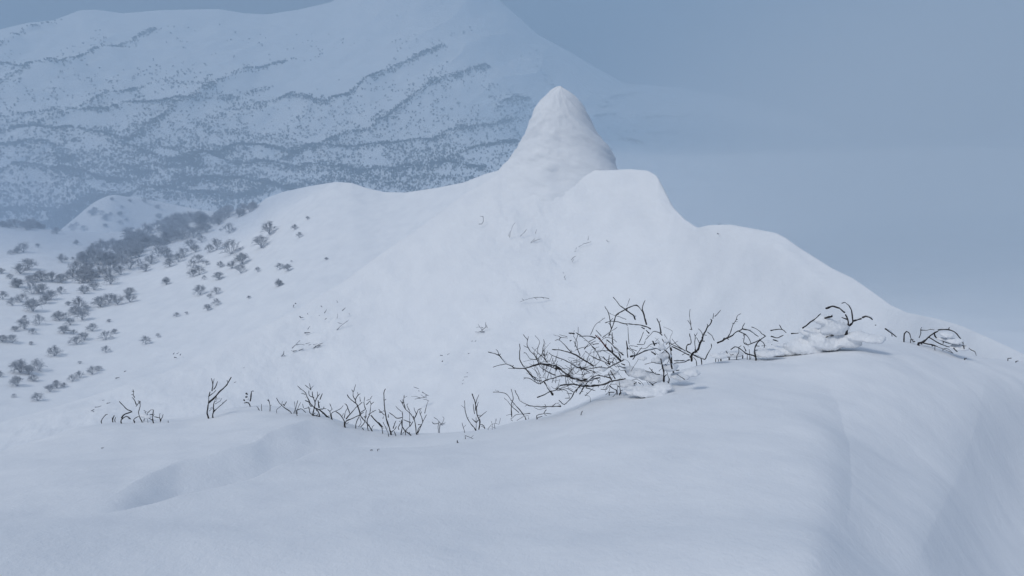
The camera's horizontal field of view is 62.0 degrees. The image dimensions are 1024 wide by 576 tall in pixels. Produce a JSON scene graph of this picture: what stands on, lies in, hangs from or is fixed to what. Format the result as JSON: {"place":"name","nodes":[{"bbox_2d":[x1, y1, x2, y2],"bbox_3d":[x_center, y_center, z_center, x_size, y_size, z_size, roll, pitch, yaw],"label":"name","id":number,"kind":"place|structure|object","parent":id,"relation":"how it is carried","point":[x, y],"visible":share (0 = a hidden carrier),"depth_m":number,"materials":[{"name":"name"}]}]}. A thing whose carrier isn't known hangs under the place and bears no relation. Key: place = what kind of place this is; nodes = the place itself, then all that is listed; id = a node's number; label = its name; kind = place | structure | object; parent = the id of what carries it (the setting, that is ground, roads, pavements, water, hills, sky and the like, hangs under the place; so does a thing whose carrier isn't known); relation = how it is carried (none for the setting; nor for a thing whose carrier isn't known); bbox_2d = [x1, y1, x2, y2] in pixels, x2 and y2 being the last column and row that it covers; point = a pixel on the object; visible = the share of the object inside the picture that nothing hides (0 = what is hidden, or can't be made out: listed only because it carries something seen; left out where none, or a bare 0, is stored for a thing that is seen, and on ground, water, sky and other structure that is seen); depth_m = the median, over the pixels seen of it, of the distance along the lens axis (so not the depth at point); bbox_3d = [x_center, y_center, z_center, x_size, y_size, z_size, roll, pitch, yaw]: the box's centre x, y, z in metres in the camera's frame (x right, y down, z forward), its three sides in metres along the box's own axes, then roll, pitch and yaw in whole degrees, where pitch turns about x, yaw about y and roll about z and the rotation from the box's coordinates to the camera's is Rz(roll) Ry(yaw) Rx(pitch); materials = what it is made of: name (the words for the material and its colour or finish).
{"place":"outdoors","nodes":[
{"label":"outdoors","id":0,"kind":"place"},
{"bbox_2d":[61,195,214,231],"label":"valley spur","id":1,"kind":"structure","parent":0,"point":[139,212],"depth_m":506.12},
{"bbox_2d":[0,171,496,421],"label":"birch slope","id":2,"kind":"structure","parent":0,"point":[348,229],"depth_m":184.14,"materials":[{"name":"white snow"}]},
{"bbox_2d":[5,334,18,343],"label":"birch tree","id":3,"kind":"object","parent":2,"relation":"on","point":[10,336],"visible":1,"depth_m":148.88,"materials":[{"name":"grey plant"}]},
{"bbox_2d":[6,296,17,305],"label":"birch tree","id":4,"kind":"object","parent":2,"relation":"on","point":[11,299],"visible":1,"depth_m":179.09,"materials":[{"name":"grey plant"}]},
{"bbox_2d":[8,375,23,386],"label":"birch tree","id":5,"kind":"object","parent":2,"relation":"on","point":[13,381],"visible":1,"depth_m":123.12,"materials":[{"name":"grey plant"}]},
{"bbox_2d":[8,218,23,227],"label":"birch tree","id":6,"kind":"object","parent":2,"relation":"on","point":[15,223],"visible":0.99,"depth_m":287.26,"materials":[{"name":"grey plant"}]},
{"bbox_2d":[8,277,24,286],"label":"birch tree","id":7,"kind":"object","parent":2,"relation":"on","point":[13,281],"visible":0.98,"depth_m":198.45,"materials":[{"name":"grey plant"}]},
{"bbox_2d":[7,358,31,373],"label":"birch tree","id":8,"kind":"object","parent":2,"relation":"on","point":[19,364],"visible":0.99,"depth_m":129.51,"materials":[{"name":"grey plant"}]},
{"bbox_2d":[11,263,29,273],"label":"birch tree","id":9,"kind":"object","parent":2,"relation":"on","point":[18,266],"visible":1,"depth_m":211.40,"materials":[{"name":"grey plant"}]},
{"bbox_2d":[12,292,28,302],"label":"birch tree","id":10,"kind":"object","parent":2,"relation":"on","point":[23,295],"visible":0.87,"depth_m":183.52,"materials":[{"name":"grey plant"}]},
{"bbox_2d":[14,242,29,252],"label":"birch tree","id":11,"kind":"object","parent":2,"relation":"on","point":[23,244],"visible":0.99,"depth_m":242.77,"materials":[{"name":"grey plant"}]},
{"bbox_2d":[14,318,31,328],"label":"birch tree","id":12,"kind":"object","parent":2,"relation":"on","point":[24,323],"visible":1,"depth_m":158.65,"materials":[{"name":"grey plant"}]},
{"bbox_2d":[18,258,38,268],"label":"birch tree","id":13,"kind":"object","parent":2,"relation":"on","point":[26,261],"visible":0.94,"depth_m":216.13,"materials":[{"name":"grey plant"}]},
{"bbox_2d":[19,365,38,374],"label":"birch tree","id":14,"kind":"object","parent":2,"relation":"on","point":[28,370],"visible":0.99,"depth_m":129.56,"materials":[{"name":"grey plant"}]},
{"bbox_2d":[24,274,35,282],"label":"birch tree","id":15,"kind":"object","parent":2,"relation":"on","point":[28,276],"visible":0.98,"depth_m":205.78,"materials":[{"name":"grey plant"}]},
{"bbox_2d":[22,280,41,293],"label":"birch tree","id":16,"kind":"object","parent":2,"relation":"on","point":[29,287],"visible":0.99,"depth_m":193.51,"materials":[{"name":"grey plant"}]},
{"bbox_2d":[21,297,44,310],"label":"birch tree","id":17,"kind":"object","parent":2,"relation":"on","point":[33,301],"visible":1,"depth_m":174.30,"materials":[{"name":"grey plant"}]},
{"bbox_2d":[30,358,43,370],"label":"birch tree","id":18,"kind":"object","parent":2,"relation":"on","point":[36,364],"visible":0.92,"depth_m":132.57,"materials":[{"name":"grey plant"}]},
{"bbox_2d":[30,391,45,401],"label":"birch tree","id":19,"kind":"object","parent":2,"relation":"on","point":[35,395],"visible":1,"depth_m":117.04,"materials":[{"name":"grey plant"}]},
{"bbox_2d":[32,314,46,325],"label":"birch tree","id":20,"kind":"object","parent":2,"relation":"on","point":[38,316],"visible":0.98,"depth_m":164.42,"materials":[{"name":"grey plant"}]},
{"bbox_2d":[31,269,50,280],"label":"birch tree","id":21,"kind":"object","parent":2,"relation":"on","point":[41,274],"visible":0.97,"depth_m":208.12,"materials":[{"name":"grey plant"}]},
{"bbox_2d":[33,283,49,292],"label":"birch tree","id":22,"kind":"object","parent":2,"relation":"on","point":[42,286],"visible":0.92,"depth_m":195.82,"materials":[{"name":"grey plant"}]},
{"bbox_2d":[38,294,51,303],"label":"birch tree","id":23,"kind":"object","parent":2,"relation":"on","point":[45,299],"visible":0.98,"depth_m":184.13,"materials":[{"name":"grey plant"}]},
{"bbox_2d":[41,289,57,299],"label":"birch tree","id":24,"kind":"object","parent":2,"relation":"on","point":[50,292],"visible":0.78,"depth_m":188.44,"materials":[{"name":"grey plant"}]},
{"bbox_2d":[43,270,59,280],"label":"birch tree","id":25,"kind":"object","parent":2,"relation":"on","point":[51,275],"visible":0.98,"depth_m":210.13,"materials":[{"name":"grey plant"}]},
{"bbox_2d":[46,345,63,355],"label":"birch tree","id":26,"kind":"object","parent":2,"relation":"on","point":[54,351],"visible":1,"depth_m":142.89,"materials":[{"name":"grey plant"}]},
{"bbox_2d":[51,310,67,320],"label":"birch tree","id":27,"kind":"object","parent":2,"relation":"on","point":[58,315],"visible":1,"depth_m":169.63,"materials":[{"name":"grey plant"}]},
{"bbox_2d":[53,273,67,282],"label":"birch tree","id":28,"kind":"object","parent":2,"relation":"on","point":[58,277],"visible":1,"depth_m":210.15,"materials":[{"name":"grey plant"}]},
{"bbox_2d":[57,254,68,262],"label":"birch tree","id":29,"kind":"object","parent":2,"relation":"on","point":[60,257],"visible":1,"depth_m":233.61,"materials":[{"name":"grey plant"}]},
{"bbox_2d":[55,325,71,332],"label":"birch tree","id":30,"kind":"object","parent":2,"relation":"on","point":[65,328],"visible":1,"depth_m":159.22,"materials":[{"name":"grey plant"}]},
{"bbox_2d":[67,260,84,269],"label":"birch tree","id":31,"kind":"object","parent":2,"relation":"on","point":[74,264],"visible":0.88,"depth_m":223.38,"materials":[{"name":"grey plant"}]},
{"bbox_2d":[67,335,84,345],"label":"birch tree","id":32,"kind":"object","parent":2,"relation":"on","point":[76,340],"visible":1,"depth_m":152.27,"materials":[{"name":"grey plant"}]},
{"bbox_2d":[69,306,83,314],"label":"birch tree","id":33,"kind":"object","parent":2,"relation":"on","point":[72,309],"visible":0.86,"depth_m":175.95,"materials":[{"name":"grey plant"}]},
{"bbox_2d":[72,296,87,307],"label":"birch tree","id":34,"kind":"object","parent":2,"relation":"on","point":[78,300],"visible":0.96,"depth_m":180.82,"materials":[{"name":"grey plant"}]},
{"bbox_2d":[72,308,90,321],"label":"birch tree","id":35,"kind":"object","parent":2,"relation":"on","point":[80,312],"visible":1,"depth_m":171.24,"materials":[{"name":"grey plant"}]},
{"bbox_2d":[71,273,91,283],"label":"birch tree","id":36,"kind":"object","parent":2,"relation":"on","point":[79,276],"visible":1,"depth_m":211.51,"materials":[{"name":"grey plant"}]},
{"bbox_2d":[76,284,90,293],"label":"birch tree","id":37,"kind":"object","parent":2,"relation":"on","point":[83,288],"visible":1,"depth_m":198.62,"materials":[{"name":"grey plant"}]},
{"bbox_2d":[77,332,89,339],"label":"birch tree","id":38,"kind":"object","parent":2,"relation":"on","point":[82,335],"visible":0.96,"depth_m":155.71,"materials":[{"name":"grey plant"}]},
{"bbox_2d":[77,252,91,262],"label":"birch tree","id":39,"kind":"object","parent":2,"relation":"on","point":[83,254],"visible":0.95,"depth_m":236.04,"materials":[{"name":"grey plant"}]},
{"bbox_2d":[85,248,95,259],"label":"birch tree","id":40,"kind":"object","parent":2,"relation":"on","point":[92,253],"visible":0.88,"depth_m":242.34,"materials":[{"name":"grey plant"}]},
{"bbox_2d":[82,269,99,280],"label":"birch tree","id":41,"kind":"object","parent":2,"relation":"on","point":[92,273],"visible":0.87,"depth_m":214.89,"materials":[{"name":"grey plant"}]},
{"bbox_2d":[85,323,97,330],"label":"birch tree","id":42,"kind":"object","parent":2,"relation":"on","point":[90,326],"visible":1,"depth_m":162.21,"materials":[{"name":"grey plant"}]},
{"bbox_2d":[86,281,100,289],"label":"birch tree","id":43,"kind":"object","parent":2,"relation":"on","point":[93,285],"visible":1,"depth_m":204.08,"materials":[{"name":"grey plant"}]},
{"bbox_2d":[88,295,108,306],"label":"birch tree","id":44,"kind":"object","parent":2,"relation":"on","point":[98,302],"visible":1,"depth_m":183.67,"materials":[{"name":"grey plant"}]},
{"bbox_2d":[93,239,113,251],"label":"birch tree","id":45,"kind":"object","parent":2,"relation":"on","point":[102,242],"visible":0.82,"depth_m":259.52,"materials":[{"name":"grey plant"}]},
{"bbox_2d":[95,251,111,264],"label":"birch tree","id":46,"kind":"object","parent":2,"relation":"on","point":[102,256],"visible":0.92,"depth_m":237.38,"materials":[{"name":"grey plant"}]},
{"bbox_2d":[97,330,113,339],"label":"birch tree","id":47,"kind":"object","parent":2,"relation":"on","point":[106,333],"visible":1,"depth_m":155.92,"materials":[{"name":"grey plant"}]},
{"bbox_2d":[100,267,113,275],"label":"birch tree","id":48,"kind":"object","parent":2,"relation":"on","point":[108,271],"visible":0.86,"depth_m":220.04,"materials":[{"name":"grey plant"}]},
{"bbox_2d":[100,258,118,268],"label":"birch tree","id":49,"kind":"object","parent":2,"relation":"on","point":[108,262],"visible":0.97,"depth_m":229.44,"materials":[{"name":"grey plant"}]},
{"bbox_2d":[102,272,117,284],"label":"birch tree","id":50,"kind":"object","parent":2,"relation":"on","point":[110,276],"visible":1,"depth_m":211.55,"materials":[{"name":"grey plant"}]},
{"bbox_2d":[106,252,121,263],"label":"birch tree","id":51,"kind":"object","parent":2,"relation":"on","point":[110,254],"visible":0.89,"depth_m":238.74,"materials":[{"name":"grey plant"}]},
{"bbox_2d":[109,294,125,304],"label":"birch tree","id":52,"kind":"object","parent":2,"relation":"on","point":[114,299],"visible":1,"depth_m":185.23,"materials":[{"name":"grey plant"}]},
{"bbox_2d":[113,265,124,274],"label":"birch tree","id":53,"kind":"object","parent":2,"relation":"on","point":[119,269],"visible":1,"depth_m":223.38,"materials":[{"name":"grey plant"}]},
{"bbox_2d":[117,259,136,269],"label":"birch tree","id":54,"kind":"object","parent":2,"relation":"on","point":[126,262],"visible":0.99,"depth_m":229.58,"materials":[{"name":"grey plant"}]},
{"bbox_2d":[123,291,136,301],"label":"birch tree","id":55,"kind":"object","parent":2,"relation":"on","point":[127,296],"visible":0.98,"depth_m":187.32,"materials":[{"name":"grey plant"}]},
{"bbox_2d":[133,247,143,256],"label":"birch tree","id":56,"kind":"object","parent":2,"relation":"on","point":[138,252],"visible":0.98,"depth_m":246.46,"materials":[{"name":"grey plant"}]},
{"bbox_2d":[135,242,149,249],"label":"birch tree","id":57,"kind":"object","parent":2,"relation":"on","point":[142,246],"visible":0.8,"depth_m":254.14,"materials":[{"name":"grey plant"}]},
{"bbox_2d":[139,263,151,270],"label":"birch tree","id":58,"kind":"object","parent":2,"relation":"on","point":[141,267],"visible":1,"depth_m":225.62,"materials":[{"name":"grey plant"}]},
{"bbox_2d":[138,223,153,233],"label":"birch tree","id":59,"kind":"object","parent":2,"relation":"on","point":[148,225],"visible":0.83,"depth_m":290.88,"materials":[{"name":"grey plant"}]},
{"bbox_2d":[143,254,159,263],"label":"birch tree","id":60,"kind":"object","parent":2,"relation":"on","point":[150,261],"visible":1,"depth_m":234.46,"materials":[{"name":"grey plant"}]},
{"bbox_2d":[149,237,163,248],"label":"birch tree","id":61,"kind":"object","parent":2,"relation":"on","point":[158,242],"visible":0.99,"depth_m":254.19,"materials":[{"name":"grey plant"}]},
{"bbox_2d":[157,246,171,256],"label":"birch tree","id":62,"kind":"object","parent":2,"relation":"on","point":[165,251],"visible":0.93,"depth_m":239.73,"materials":[{"name":"grey plant"}]},
{"bbox_2d":[162,258,175,266],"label":"birch tree","id":63,"kind":"object","parent":2,"relation":"on","point":[170,262],"visible":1,"depth_m":224.83,"materials":[{"name":"grey plant"}]},
{"bbox_2d":[159,215,178,226],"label":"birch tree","id":64,"kind":"object","parent":2,"relation":"on","point":[163,221],"visible":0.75,"depth_m":296.82,"materials":[{"name":"grey plant"}]},
{"bbox_2d":[172,252,184,261],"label":"birch tree","id":65,"kind":"object","parent":2,"relation":"on","point":[177,257],"visible":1,"depth_m":229.00,"materials":[{"name":"grey plant"}]},
{"bbox_2d":[174,218,190,229],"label":"birch tree","id":66,"kind":"object","parent":2,"relation":"on","point":[184,221],"visible":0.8,"depth_m":282.96,"materials":[{"name":"grey plant"}]},
{"bbox_2d":[175,248,191,256],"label":"birch tree","id":67,"kind":"object","parent":2,"relation":"on","point":[182,252],"visible":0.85,"depth_m":235.45,"materials":[{"name":"grey plant"}]},
{"bbox_2d":[180,211,192,222],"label":"birch tree","id":68,"kind":"object","parent":2,"relation":"on","point":[189,215],"visible":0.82,"depth_m":296.10,"materials":[{"name":"grey plant"}]},
{"bbox_2d":[183,238,197,248],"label":"birch tree","id":69,"kind":"object","parent":2,"relation":"on","point":[187,242],"visible":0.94,"depth_m":245.48,"materials":[{"name":"grey plant"}]},
{"bbox_2d":[186,227,200,237],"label":"birch tree","id":70,"kind":"object","parent":2,"relation":"on","point":[192,231],"visible":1,"depth_m":262.00,"materials":[{"name":"grey plant"}]},
{"bbox_2d":[190,254,203,261],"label":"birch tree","id":71,"kind":"object","parent":2,"relation":"on","point":[198,257],"visible":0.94,"depth_m":221.89,"materials":[{"name":"grey plant"}]},
{"bbox_2d":[191,265,205,274],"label":"birch tree","id":72,"kind":"object","parent":2,"relation":"on","point":[200,268],"visible":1,"depth_m":206.34,"materials":[{"name":"grey plant"}]},
{"bbox_2d":[191,284,208,294],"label":"birch tree","id":73,"kind":"object","parent":2,"relation":"on","point":[198,286],"visible":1,"depth_m":184.75,"materials":[{"name":"grey plant"}]},
{"bbox_2d":[193,212,208,223],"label":"birch tree","id":74,"kind":"object","parent":2,"relation":"on","point":[200,216],"visible":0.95,"depth_m":282.97,"materials":[{"name":"grey plant"}]},
{"bbox_2d":[199,223,213,231],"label":"birch tree","id":75,"kind":"object","parent":2,"relation":"on","point":[208,226],"visible":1,"depth_m":264.60,"materials":[{"name":"grey plant"}]},
{"bbox_2d":[207,238,222,249],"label":"birch tree","id":76,"kind":"object","parent":2,"relation":"on","point":[214,241],"visible":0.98,"depth_m":232.39,"materials":[{"name":"grey plant"}]},
{"bbox_2d":[211,271,223,279],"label":"birch tree","id":77,"kind":"object","parent":2,"relation":"on","point":[217,273],"visible":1,"depth_m":196.56,"materials":[{"name":"grey plant"}]},
{"bbox_2d":[222,222,236,232],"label":"birch tree","id":78,"kind":"object","parent":2,"relation":"on","point":[229,225],"visible":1,"depth_m":251.55,"materials":[{"name":"grey plant"}]},
{"bbox_2d":[218,239,243,253],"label":"birch tree","id":79,"kind":"object","parent":2,"relation":"on","point":[226,244],"visible":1,"depth_m":221.21,"materials":[{"name":"grey plant"}]},
{"bbox_2d":[234,264,246,272],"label":"birch tree","id":80,"kind":"object","parent":2,"relation":"on","point":[238,268],"visible":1,"depth_m":195.30,"materials":[{"name":"grey plant"}]},
{"bbox_2d":[232,252,248,264],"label":"birch tree","id":81,"kind":"object","parent":2,"relation":"on","point":[237,259],"visible":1,"depth_m":203.58,"materials":[{"name":"grey plant"}]},
{"bbox_2d":[251,235,269,247],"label":"birch tree","id":82,"kind":"object","parent":2,"relation":"on","point":[259,241],"visible":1,"depth_m":212.49,"materials":[{"name":"grey plant"}]},
{"bbox_2d":[260,220,278,234],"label":"birch tree","id":83,"kind":"object","parent":2,"relation":"on","point":[269,228],"visible":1,"depth_m":221.48,"materials":[{"name":"grey plant"}]},
{"bbox_2d":[0,340,1023,575],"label":"snow slope","id":84,"kind":"structure","parent":0,"point":[893,458],"depth_m":5.39,"materials":[{"name":"white snow"}]},
{"bbox_2d":[119,390,148,423],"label":"dwarf birch","id":85,"kind":"object","parent":84,"relation":"on","point":[141,415],"visible":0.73,"depth_m":10.05,"materials":[{"name":"brown plant"}]},
{"bbox_2d":[144,410,162,422],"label":"dwarf birch","id":86,"kind":"object","parent":84,"relation":"on","point":[147,417],"visible":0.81,"depth_m":9.71,"materials":[{"name":"plant"}]},
{"bbox_2d":[206,377,231,418],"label":"dwarf birch","id":87,"kind":"object","parent":84,"relation":"on","point":[214,397],"visible":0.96,"depth_m":9.65,"materials":[{"name":"brown plant"}]},
{"bbox_2d":[294,383,329,417],"bbox_3d":[-2.252,1.278,9.434,0.389,0.681,0.406,9,20,25],"label":"dwarf birch","id":88,"kind":"object","parent":84,"relation":"on","point":[311,405],"visible":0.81,"depth_m":9.40,"materials":[{"name":"brown plant"}]},
{"bbox_2d":[327,384,375,430],"bbox_3d":[-1.764,1.353,9.369,0.522,0.744,0.443,0,18,0],"label":"dwarf birch","id":89,"kind":"object","parent":84,"relation":"on","point":[360,413],"visible":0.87,"depth_m":9.35,"materials":[{"name":"brown plant"}]},
{"bbox_2d":[370,389,426,436],"bbox_3d":[-1.202,1.406,9.139,0.621,0.654,0.338,-5,19,-14],"label":"dwarf birch","id":90,"kind":"object","parent":84,"relation":"on","point":[401,423],"visible":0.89,"depth_m":9.12,"materials":[{"name":"brown plant"}]},
{"bbox_2d":[461,394,486,430],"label":"dwarf birch","id":91,"kind":"object","parent":84,"relation":"on","point":[476,413],"visible":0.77,"depth_m":10.42,"materials":[{"name":"brown plant"}]},
{"bbox_2d":[498,389,529,419],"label":"dwarf birch","id":92,"kind":"object","parent":84,"relation":"on","point":[515,409],"visible":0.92,"depth_m":10.24,"materials":[{"name":"brown plant"}]},
{"bbox_2d":[488,297,699,419],"bbox_3d":[0.817,0.735,8.572,2.058,1.684,0.914,2,19,7],"label":"dwarf birch","id":93,"kind":"object","parent":84,"relation":"on","point":[645,391],"visible":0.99,"depth_m":8.47,"materials":[{"name":"black plant"}]},
{"bbox_2d":[672,310,726,365],"bbox_3d":[2.190,0.620,9.756,0.712,0.862,0.484,-17,25,-42],"label":"dwarf birch","id":94,"kind":"object","parent":84,"relation":"on","point":[718,355],"visible":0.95,"depth_m":9.72,"materials":[{"name":"brown plant"}]},
{"bbox_2d":[715,313,783,361],"bbox_3d":[2.805,0.642,10.138,0.788,0.854,0.491,11,22,30],"label":"dwarf birch","id":95,"kind":"object","parent":84,"relation":"on","point":[764,353],"visible":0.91,"depth_m":10.11,"materials":[{"name":"white plant"}]},
{"bbox_2d":[756,301,895,356],"bbox_3d":[3.786,0.546,10.272,1.606,0.860,0.554,4,19,12],"label":"dwarf birch","id":96,"kind":"object","parent":84,"relation":"on","point":[830,334],"visible":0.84,"depth_m":10.12,"materials":[{"name":"white plant"}]},
{"bbox_2d":[917,327,976,355],"bbox_3d":[5.972,0.768,11.685,0.733,0.495,0.390,10,21,28],"label":"dwarf birch","id":97,"kind":"object","parent":84,"relation":"on","point":[956,346],"visible":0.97,"depth_m":11.61,"materials":[{"name":"white plant"}]},
{"bbox_2d":[0,0,1023,353],"bbox_3d":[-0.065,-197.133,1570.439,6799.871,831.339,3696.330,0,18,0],"label":"mountain","id":98,"kind":"structure","parent":0,"point":[930,228],"depth_m":2010.06,"materials":[{"name":"white snow"}]},
{"bbox_2d":[0,6,720,229],"bbox_3d":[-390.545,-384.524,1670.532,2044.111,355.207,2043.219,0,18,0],"label":"woods","id":99,"kind":"object","parent":98,"relation":"on","point":[59,214],"visible":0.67,"depth_m":1763.51,"materials":[{"name":"grey plant"}]},
{"bbox_2d":[0,169,1023,450],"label":"snow ridge","id":100,"kind":"structure","parent":0,"point":[418,301],"depth_m":84.01,"materials":[{"name":"white snow"}]},
{"bbox_2d":[489,86,617,200],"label":"rock pinnacle","id":101,"kind":"object","parent":100,"relation":"on","point":[562,148],"visible":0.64,"depth_m":102.79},
{"bbox_2d":[0,0,1023,139],"label":"sky","id":102,"kind":"structure","parent":0,"point":[863,69],"materials":[{"name":"blue"}]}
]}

